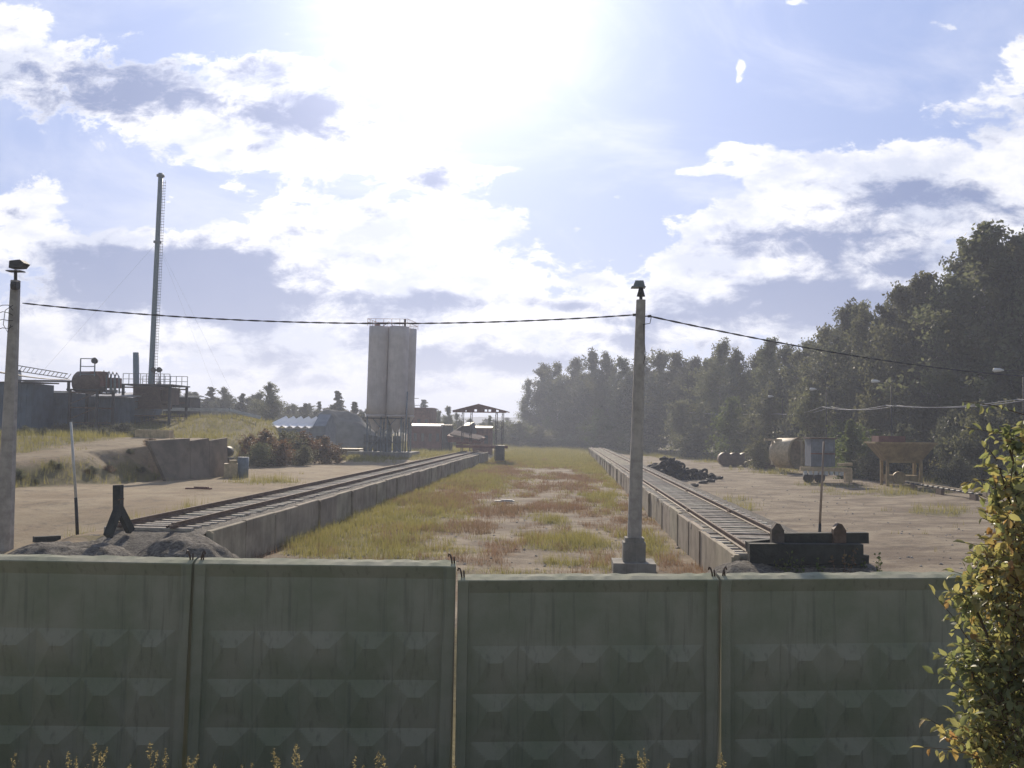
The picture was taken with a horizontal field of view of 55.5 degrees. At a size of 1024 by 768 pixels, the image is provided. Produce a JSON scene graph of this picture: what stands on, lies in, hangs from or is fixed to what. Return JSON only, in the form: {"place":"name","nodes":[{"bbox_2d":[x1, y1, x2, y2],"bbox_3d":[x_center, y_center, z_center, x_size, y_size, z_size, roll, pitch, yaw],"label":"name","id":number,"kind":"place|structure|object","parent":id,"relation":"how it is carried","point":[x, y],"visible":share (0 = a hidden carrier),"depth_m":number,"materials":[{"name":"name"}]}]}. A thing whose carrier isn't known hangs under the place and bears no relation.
{"place":"outdoors","nodes":[
{"label":"outdoors","id":0,"kind":"place"},
{"bbox_2d":[11,741,726,767],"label":"dry grass","id":1,"kind":"structure","parent":0,"point":[298,755],"depth_m":7.97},
{"bbox_2d":[0,417,1023,767],"bbox_3d":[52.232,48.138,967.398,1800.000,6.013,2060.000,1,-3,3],"label":"ground","id":2,"kind":"structure","parent":0,"point":[44,509],"depth_m":47.36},
{"bbox_2d":[0,259,29,550],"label":"lamp pole","id":3,"kind":"object","parent":2,"relation":"on","point":[8,460],"visible":0.98,"depth_m":29.32,"materials":[{"name":"concrete"}]},
{"bbox_2d":[0,381,58,431],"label":"metal shed","id":4,"kind":"structure","parent":2,"relation":"on","point":[35,404],"depth_m":82.63,"materials":[{"name":"metal"}]},
{"bbox_2d":[8,541,133,555],"bbox_3d":[-11.365,4.448,24.910,4.400,0.852,4.400,1,-3,3],"label":"gravel heap","id":5,"kind":"object","parent":2,"relation":"on","point":[69,548],"visible":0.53,"depth_m":24.48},
{"bbox_2d":[53,391,125,427],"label":"metal shed","id":6,"kind":"structure","parent":2,"relation":"on","point":[60,407],"depth_m":86.74,"materials":[{"name":"grey paint"}]},
{"bbox_2d":[66,357,121,431],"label":"tank tower","id":7,"kind":"structure","parent":2,"relation":"on","point":[87,383],"depth_m":84.64,"materials":[{"name":"metal"}]},
{"bbox_2d":[0,550,196,767],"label":"fence panel","id":8,"kind":"object","parent":2,"relation":"on","point":[94,649],"visible":1,"depth_m":14.46,"materials":[{"name":"concrete"}]},
{"bbox_2d":[91,392,161,424],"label":"metal shed","id":9,"kind":"structure","parent":2,"relation":"on","point":[125,407],"depth_m":89.11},
{"bbox_2d":[41,173,244,418],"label":"steel mast","id":10,"kind":"object","parent":2,"relation":"on","point":[155,295],"visible":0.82,"depth_m":94.41,"materials":[{"name":"metal"}]},
{"bbox_2d":[121,352,189,424],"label":"mixing tower","id":11,"kind":"structure","parent":2,"relation":"on","point":[160,396],"depth_m":90.62,"materials":[{"name":"metal"}]},
{"bbox_2d":[163,396,203,415],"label":"site hut","id":12,"kind":"object","parent":2,"relation":"on","point":[193,402],"visible":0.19,"depth_m":100.02,"materials":[{"name":"metal"}]},
{"bbox_2d":[145,438,227,480],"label":"quay wall","id":13,"kind":"structure","parent":2,"relation":"on","point":[180,459],"depth_m":56.42,"materials":[{"name":"concrete"}]},
{"bbox_2d":[137,533,239,558],"bbox_3d":[-8.664,4.685,25.811,3.800,1.354,4.600,1,-3,3],"label":"gravel heap","id":14,"kind":"object","parent":2,"relation":"on","point":[180,545],"visible":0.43,"depth_m":25.25,"materials":[{"name":"gravel"}]},
{"bbox_2d":[205,387,238,415],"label":"tree","id":15,"kind":"object","parent":2,"relation":"on","point":[225,393],"visible":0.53,"depth_m":182.72,"materials":[{"name":"green plant"}]},
{"bbox_2d":[0,412,471,537],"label":"bank grass","id":16,"kind":"structure","parent":2,"relation":"on","point":[65,434],"depth_m":77.83,"materials":[{"name":"plant"}]},
{"bbox_2d":[12,452,485,555],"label":"track bed","id":17,"kind":"object","parent":2,"relation":"on","point":[135,542],"visible":0.21,"depth_m":26.98,"materials":[{"name":"gravel"}]},
{"bbox_2d":[103,485,134,537],"bbox_3d":[-10.633,3.428,26.386,0.350,1.386,1.202,1,-3,7],"label":"timber buffer","id":18,"kind":"object","parent":17,"relation":"on","point":[118,513],"visible":1,"depth_m":26.29,"materials":[{"name":"wood"}]},
{"bbox_2d":[104,450,482,531],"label":"railway track","id":19,"kind":"structure","parent":17,"relation":"on","point":[208,514],"depth_m":37.26,"materials":[{"name":"metal"}]},
{"bbox_2d":[242,442,276,466],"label":"bush","id":20,"kind":"object","parent":2,"relation":"on","point":[259,453],"visible":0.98,"depth_m":76.85,"materials":[{"name":"green plant"}]},
{"bbox_2d":[241,428,295,464],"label":"bush","id":21,"kind":"object","parent":2,"relation":"on","point":[264,437],"visible":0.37,"depth_m":80.89,"materials":[{"name":"green plant"}]},
{"bbox_2d":[248,383,293,421],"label":"tree","id":22,"kind":"object","parent":2,"relation":"on","point":[276,405],"visible":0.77,"depth_m":161.42,"materials":[{"name":"green plant"}]},
{"bbox_2d":[266,439,295,465],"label":"bush","id":23,"kind":"object","parent":2,"relation":"on","point":[282,456],"visible":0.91,"depth_m":78.70,"materials":[{"name":"green plant"}]},
{"bbox_2d":[272,414,335,451],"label":"zigzag shed","id":24,"kind":"structure","parent":2,"relation":"on","point":[322,424],"depth_m":107.52,"materials":[{"name":"metal"}]},
{"bbox_2d":[186,551,455,767],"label":"fence panel","id":25,"kind":"object","parent":2,"relation":"on","point":[324,663],"visible":0.99,"depth_m":14.61,"materials":[{"name":"concrete"}]},
{"bbox_2d":[311,435,350,463],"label":"bush","id":26,"kind":"object","parent":2,"relation":"on","point":[328,454],"visible":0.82,"depth_m":88.33,"materials":[{"name":"green plant"}]},
{"bbox_2d":[306,409,376,447],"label":"hangar","id":27,"kind":"structure","parent":2,"relation":"on","point":[350,429],"depth_m":151.06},
{"bbox_2d":[206,452,487,557],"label":"retaining wall","id":28,"kind":"structure","parent":2,"relation":"on","point":[256,534],"depth_m":38.23,"materials":[{"name":"concrete"}]},
{"bbox_2d":[346,319,419,457],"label":"silo block","id":29,"kind":"structure","parent":2,"relation":"on","point":[391,377],"depth_m":118.96,"materials":[{"name":"grey paint"}]},
{"bbox_2d":[407,408,437,446],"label":"red building","id":30,"kind":"structure","parent":2,"relation":"on","point":[425,415],"depth_m":166.02,"materials":[{"name":"brick"}]},
{"bbox_2d":[411,423,443,450],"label":"goods wagon","id":31,"kind":"object","parent":2,"relation":"on","point":[423,436],"visible":0.83,"depth_m":150.71,"materials":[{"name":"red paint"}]},
{"bbox_2d":[244,454,685,573],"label":"yard grass","id":32,"kind":"structure","parent":2,"relation":"on","point":[353,523],"depth_m":39.75,"materials":[{"name":"plant"}]},
{"bbox_2d":[447,422,484,442],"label":"collapsed roof","id":33,"kind":"structure","parent":2,"relation":"on","point":[454,436],"depth_m":133.98,"materials":[{"name":"red paint"}]},
{"bbox_2d":[252,457,707,573],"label":"dry weeds","id":34,"kind":"object","parent":2,"relation":"on","point":[516,508],"visible":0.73,"depth_m":49.11,"materials":[{"name":"plant"}]},
{"bbox_2d":[453,404,509,458],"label":"canopy","id":35,"kind":"object","parent":2,"relation":"on","point":[480,408],"visible":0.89,"depth_m":124.50,"materials":[{"name":"metal"}]},
{"bbox_2d":[472,426,493,454],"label":"brick ruin","id":36,"kind":"object","parent":2,"relation":"on","point":[486,432],"visible":0.58,"depth_m":150.22,"materials":[{"name":"beige paint"}]},
{"bbox_2d":[342,435,669,463],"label":"field grass","id":37,"kind":"structure","parent":2,"relation":"on","point":[567,452],"depth_m":157.76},
{"bbox_2d":[494,420,533,445],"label":"shrub","id":38,"kind":"object","parent":2,"relation":"on","point":[514,433],"visible":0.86,"depth_m":221.56,"materials":[{"name":"green plant"}]},
{"bbox_2d":[519,363,555,428],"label":"tree","id":39,"kind":"object","parent":2,"relation":"on","point":[536,397],"visible":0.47,"depth_m":256.73,"materials":[{"name":"green plant"}]},
{"bbox_2d":[525,424,561,447],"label":"shrub","id":40,"kind":"object","parent":2,"relation":"on","point":[540,438],"visible":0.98,"depth_m":216.33,"materials":[{"name":"green plant"}]},
{"bbox_2d":[526,361,574,427],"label":"tree","id":41,"kind":"object","parent":2,"relation":"on","point":[557,371],"visible":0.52,"depth_m":249.10,"materials":[{"name":"green plant"}]},
{"bbox_2d":[548,356,588,436],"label":"tree","id":42,"kind":"object","parent":2,"relation":"on","point":[575,365],"visible":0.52,"depth_m":238.60,"materials":[{"name":"green plant"}]},
{"bbox_2d":[554,346,613,435],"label":"tree","id":43,"kind":"object","parent":2,"relation":"on","point":[592,355],"visible":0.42,"depth_m":223.29,"materials":[{"name":"green plant"}]},
{"bbox_2d":[455,566,718,767],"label":"fence panel","id":44,"kind":"object","parent":2,"relation":"on","point":[575,670],"visible":1,"depth_m":14.78,"materials":[{"name":"concrete"}]},
{"bbox_2d":[580,350,619,446],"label":"tree","id":45,"kind":"object","parent":2,"relation":"on","point":[599,388],"visible":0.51,"depth_m":214.06,"materials":[{"name":"green plant"}]},
{"bbox_2d":[603,355,631,431],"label":"tree","id":46,"kind":"object","parent":2,"relation":"on","point":[622,364],"visible":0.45,"depth_m":203.30,"materials":[{"name":"green plant"}]},
{"bbox_2d":[611,280,655,573],"bbox_3d":[3.661,1.391,29.112,1.240,8.975,1.240,1,-3,3],"label":"lamp pole","id":47,"kind":"object","parent":2,"relation":"on","point":[633,559],"visible":0.95,"depth_m":28.91,"materials":[{"name":"concrete"}]},
{"bbox_2d":[22,303,631,323],"bbox_3d":[-5.570,-2.072,29.374,18.503,0.510,0.052,1,-3,1],"label":"power cable","id":48,"kind":"object","parent":47,"relation":"attached to","point":[324,322],"visible":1,"depth_m":29.36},
{"bbox_2d":[651,316,1023,376],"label":"power cable","id":49,"kind":"object","parent":47,"relation":"attached to","point":[824,350],"visible":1,"depth_m":34.34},
{"bbox_2d":[607,352,660,431],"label":"tree","id":50,"kind":"object","parent":2,"relation":"on","point":[629,386],"visible":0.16,"depth_m":196.23,"materials":[{"name":"green plant"}]},
{"bbox_2d":[621,347,683,450],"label":"tree","id":51,"kind":"object","parent":2,"relation":"on","point":[659,359],"visible":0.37,"depth_m":187.51,"materials":[{"name":"green plant"}]},
{"bbox_2d":[643,412,668,451],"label":"shrub","id":52,"kind":"object","parent":2,"relation":"on","point":[649,426],"visible":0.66,"depth_m":177.90,"materials":[{"name":"green plant"}]},
{"bbox_2d":[589,449,738,572],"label":"retaining wall","id":53,"kind":"structure","parent":2,"relation":"on","point":[694,542],"depth_m":34.35,"materials":[{"name":"concrete"}]},
{"bbox_2d":[644,350,701,451],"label":"tree","id":54,"kind":"object","parent":2,"relation":"on","point":[676,361],"visible":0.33,"depth_m":180.08,"materials":[{"name":"green plant"}]},
{"bbox_2d":[658,399,695,453],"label":"shrub","id":55,"kind":"object","parent":2,"relation":"on","point":[677,420],"visible":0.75,"depth_m":157.97,"materials":[{"name":"green plant"}]},
{"bbox_2d":[665,355,705,447],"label":"tree","id":56,"kind":"object","parent":2,"relation":"on","point":[694,362],"visible":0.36,"depth_m":170.22,"materials":[{"name":"green plant"}]},
{"bbox_2d":[669,422,720,457],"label":"shrub","id":57,"kind":"object","parent":2,"relation":"on","point":[692,443],"visible":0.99,"depth_m":147.95,"materials":[{"name":"green plant"}]},
{"bbox_2d":[672,336,746,454],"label":"tree","id":58,"kind":"object","parent":2,"relation":"on","point":[721,350],"visible":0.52,"depth_m":156.37,"materials":[{"name":"green plant"}]},
{"bbox_2d":[704,394,745,456],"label":"shrub","id":59,"kind":"object","parent":2,"relation":"on","point":[727,423],"visible":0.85,"depth_m":136.00,"materials":[{"name":"green plant"}]},
{"bbox_2d":[707,347,750,452],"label":"tree","id":60,"kind":"object","parent":2,"relation":"on","point":[734,368],"visible":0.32,"depth_m":148.04,"materials":[{"name":"green plant"}]},
{"bbox_2d":[715,346,768,447],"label":"tree","id":61,"kind":"object","parent":2,"relation":"on","point":[747,380],"visible":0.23,"depth_m":142.35,"materials":[{"name":"green plant"}]},
{"bbox_2d":[607,449,877,572],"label":"track bed","id":62,"kind":"object","parent":2,"relation":"on","point":[869,568],"visible":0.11,"depth_m":34.67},
{"bbox_2d":[588,447,771,558],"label":"railway track","id":63,"kind":"structure","parent":62,"relation":"on","point":[733,529],"depth_m":36.78,"materials":[{"name":"metal"}]},
{"bbox_2d":[707,560,782,574],"bbox_3d":[5.738,4.708,23.369,3.200,0.868,3.600,1,-3,3],"label":"gravel heap","id":64,"kind":"object","parent":62,"relation":"on","point":[741,566],"visible":0.18,"depth_m":23.08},
{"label":"timber sleeper","id":65,"kind":"object","parent":62,"relation":"on","visible":0},
{"bbox_2d":[766,564,866,567],"bbox_3d":[7.129,4.555,23.481,2.776,0.450,0.270,1,-3,1],"label":"timber sleeper","id":66,"kind":"object","parent":65,"relation":"on","point":[827,565],"visible":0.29,"depth_m":23.36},
{"bbox_2d":[747,543,863,564],"bbox_3d":[7.083,4.095,23.535,2.722,0.507,0.270,1,-3,1],"label":"timber sleeper","id":67,"kind":"object","parent":66,"relation":"on","point":[771,553],"visible":0.93,"depth_m":23.40,"materials":[{"name":"wood"}]},
{"bbox_2d":[784,532,868,543],"bbox_3d":[7.647,3.791,23.995,2.207,0.305,0.260,1,-3,-1],"label":"timber sleeper","id":68,"kind":"object","parent":67,"relation":"on","point":[823,537],"visible":0.71,"depth_m":23.87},
{"bbox_2d":[732,413,759,453],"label":"shrub","id":69,"kind":"object","parent":2,"relation":"on","point":[746,434],"visible":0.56,"depth_m":128.04,"materials":[{"name":"green plant"}]},
{"bbox_2d":[743,434,769,468],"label":"shrub","id":70,"kind":"object","parent":2,"relation":"on","point":[759,454],"visible":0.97,"depth_m":108.04,"materials":[{"name":"green plant"}]},
{"bbox_2d":[736,337,785,441],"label":"tree","id":71,"kind":"object","parent":2,"relation":"on","point":[762,371],"visible":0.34,"depth_m":136.29,"materials":[{"name":"green plant"}]},
{"bbox_2d":[743,381,792,457],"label":"shrub","id":72,"kind":"object","parent":2,"relation":"on","point":[768,415],"visible":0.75,"depth_m":123.73,"materials":[{"name":"green plant"}]},
{"bbox_2d":[756,343,801,437],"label":"tree","id":73,"kind":"object","parent":2,"relation":"on","point":[778,383],"visible":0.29,"depth_m":129.26,"materials":[{"name":"green plant"}]},
{"bbox_2d":[764,437,804,468],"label":"mixer drum","id":74,"kind":"object","parent":2,"relation":"on","point":[786,452],"visible":0.94,"depth_m":98.24,"materials":[{"name":"beige paint"}]},
{"bbox_2d":[769,402,805,438],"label":"shrub","id":75,"kind":"object","parent":2,"relation":"on","point":[788,432],"visible":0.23,"depth_m":113.69,"materials":[{"name":"green plant"}]},
{"bbox_2d":[769,337,824,441],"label":"tree","id":76,"kind":"object","parent":2,"relation":"on","point":[798,355],"visible":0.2,"depth_m":124.47,"materials":[{"name":"green plant"}]},
{"bbox_2d":[783,322,842,436],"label":"tree","id":77,"kind":"object","parent":2,"relation":"on","point":[820,332],"visible":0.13,"depth_m":116.76,"materials":[{"name":"green plant"}]},
{"bbox_2d":[784,376,843,466],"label":"shrub","id":78,"kind":"object","parent":2,"relation":"on","point":[812,401],"visible":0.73,"depth_m":105.75,"materials":[{"name":"green plant"}]},
{"bbox_2d":[617,450,1022,551],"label":"verge grass","id":79,"kind":"structure","parent":2,"relation":"on","point":[841,484],"depth_m":74.02,"materials":[{"name":"plant"}]},
{"bbox_2d":[782,297,869,437],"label":"tree","id":80,"kind":"object","parent":2,"relation":"on","point":[843,314],"visible":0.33,"depth_m":112.26,"materials":[{"name":"green plant"}]},
{"bbox_2d":[799,437,852,482],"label":"trailer cabin","id":81,"kind":"object","parent":2,"relation":"on","point":[813,450],"visible":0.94,"depth_m":78.56,"materials":[{"name":"metal"}]},
{"bbox_2d":[817,299,875,424],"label":"tree","id":82,"kind":"object","parent":2,"relation":"on","point":[853,316],"visible":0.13,"depth_m":109.83,"materials":[{"name":"green plant"}]},
{"bbox_2d":[716,565,981,767],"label":"fence panel","id":83,"kind":"object","parent":2,"relation":"on","point":[821,670],"visible":0.86,"depth_m":14.96,"materials":[{"name":"concrete"}]},
{"bbox_2d":[833,419,866,478],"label":"conifer","id":84,"kind":"object","parent":2,"relation":"on","point":[852,442],"visible":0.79,"depth_m":85.82,"materials":[{"name":"green plant"}]},
{"bbox_2d":[822,305,882,438],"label":"tree","id":85,"kind":"object","parent":2,"relation":"on","point":[858,327],"visible":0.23,"depth_m":105.90,"materials":[{"name":"green plant"}]},
{"bbox_2d":[852,451,892,480],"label":"shrub","id":86,"kind":"object","parent":2,"relation":"on","point":[870,472],"visible":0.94,"depth_m":81.84,"materials":[{"name":"green plant"}]},
{"bbox_2d":[832,297,913,468],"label":"tree","id":87,"kind":"object","parent":2,"relation":"on","point":[882,312],"visible":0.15,"depth_m":102.26,"materials":[{"name":"green plant"}]},
{"bbox_2d":[850,378,902,456],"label":"shrub","id":88,"kind":"object","parent":2,"relation":"on","point":[874,416],"visible":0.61,"depth_m":94.02,"materials":[{"name":"green plant"}]},
{"bbox_2d":[847,280,919,433],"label":"tree","id":89,"kind":"object","parent":2,"relation":"on","point":[901,301],"visible":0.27,"depth_m":98.08,"materials":[{"name":"green plant"}]},
{"bbox_2d":[874,423,923,474],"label":"shrub","id":90,"kind":"object","parent":2,"relation":"on","point":[901,430],"visible":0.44,"depth_m":81.93,"materials":[{"name":"green plant"}]},
{"bbox_2d":[864,436,937,485],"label":"steel hopper","id":91,"kind":"object","parent":2,"relation":"on","point":[893,449],"visible":0.88,"depth_m":74.89,"materials":[{"name":"yellow paint"}]},
{"bbox_2d":[878,382,942,475],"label":"shrub","id":92,"kind":"object","parent":2,"relation":"on","point":[919,420],"visible":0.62,"depth_m":89.48,"materials":[{"name":"green plant"}]},
{"bbox_2d":[875,270,953,474],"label":"tree","id":93,"kind":"object","parent":2,"relation":"on","point":[921,285],"visible":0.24,"depth_m":95.30,"materials":[{"name":"green plant"}]},
{"bbox_2d":[886,274,972,462],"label":"tree","id":94,"kind":"object","parent":2,"relation":"on","point":[917,331],"visible":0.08,"depth_m":92.37,"materials":[{"name":"green plant"}]},
{"bbox_2d":[905,481,987,500],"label":"conveyor beam","id":95,"kind":"structure","parent":2,"relation":"on","point":[941,489],"depth_m":64.19,"materials":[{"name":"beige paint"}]},
{"bbox_2d":[872,219,1023,458],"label":"tree","id":96,"kind":"object","parent":2,"relation":"on","point":[985,249],"visible":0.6,"depth_m":87.03,"materials":[{"name":"green plant"}]},
{"bbox_2d":[928,406,970,483],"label":"shrub","id":97,"kind":"object","parent":2,"relation":"on","point":[941,446],"visible":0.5,"depth_m":77.83,"materials":[{"name":"green plant"}]},
{"bbox_2d":[907,265,992,463],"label":"tree","id":98,"kind":"object","parent":2,"relation":"on","point":[959,349],"visible":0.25,"depth_m":90.14,"materials":[{"name":"green plant"}]},
{"bbox_2d":[909,237,990,427],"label":"tree","id":99,"kind":"object","parent":2,"relation":"on","point":[955,266],"visible":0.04,"depth_m":95.17,"materials":[{"name":"green plant"}]},
{"bbox_2d":[931,453,979,489],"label":"shrub","id":100,"kind":"object","parent":2,"relation":"on","point":[960,468],"visible":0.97,"depth_m":70.09,"materials":[{"name":"green plant"}]},
{"bbox_2d":[910,401,1023,767],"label":"leafy bush","id":101,"kind":"object","parent":2,"relation":"on","point":[988,668],"visible":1,"depth_m":6.86,"materials":[{"name":"green plant"}]},
{"bbox_2d":[914,239,1023,463],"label":"tree","id":102,"kind":"object","parent":2,"relation":"on","point":[989,324],"visible":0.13,"depth_m":86.56,"materials":[{"name":"green plant"}]},
{"bbox_2d":[938,398,1000,486],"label":"shrub","id":103,"kind":"object","parent":2,"relation":"on","point":[975,439],"visible":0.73,"depth_m":73.94,"materials":[{"name":"green plant"}]},
{"bbox_2d":[939,230,1023,474],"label":"tree","id":104,"kind":"object","parent":2,"relation":"on","point":[1015,243],"visible":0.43,"depth_m":85.18,"materials":[{"name":"green plant"}]},
{"bbox_2d":[970,398,1022,482],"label":"shrub","id":105,"kind":"object","parent":2,"relation":"on","point":[1008,416],"visible":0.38,"depth_m":71.96,"materials":[{"name":"green plant"}]},
{"bbox_2d":[977,225,1023,436],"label":"tree","id":106,"kind":"object","parent":2,"relation":"on","point":[1020,318],"visible":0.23,"depth_m":83.98,"materials":[{"name":"green plant"}]},
{"bbox_2d":[0,0,1023,417],"label":"sky","id":107,"kind":"structure","parent":0,"point":[762,167],"materials":[{"name":"blue"}]},
{"bbox_3d":[-10.725,4.827,27.099,6.400,1.210,6.000,1,-3,3],"label":"gravel heap","id":108,"kind":"object","parent":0,"visible":0},
{"bbox_2d":[70,422,78,534],"bbox_3d":[-12.498,2.733,27.816,0.402,3.297,0.096,1,-3,3],"label":"marker rod","id":109,"kind":"object","parent":108,"relation":"on","point":[75,490],"visible":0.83,"depth_m":27.78,"materials":[{"name":"white paint"}]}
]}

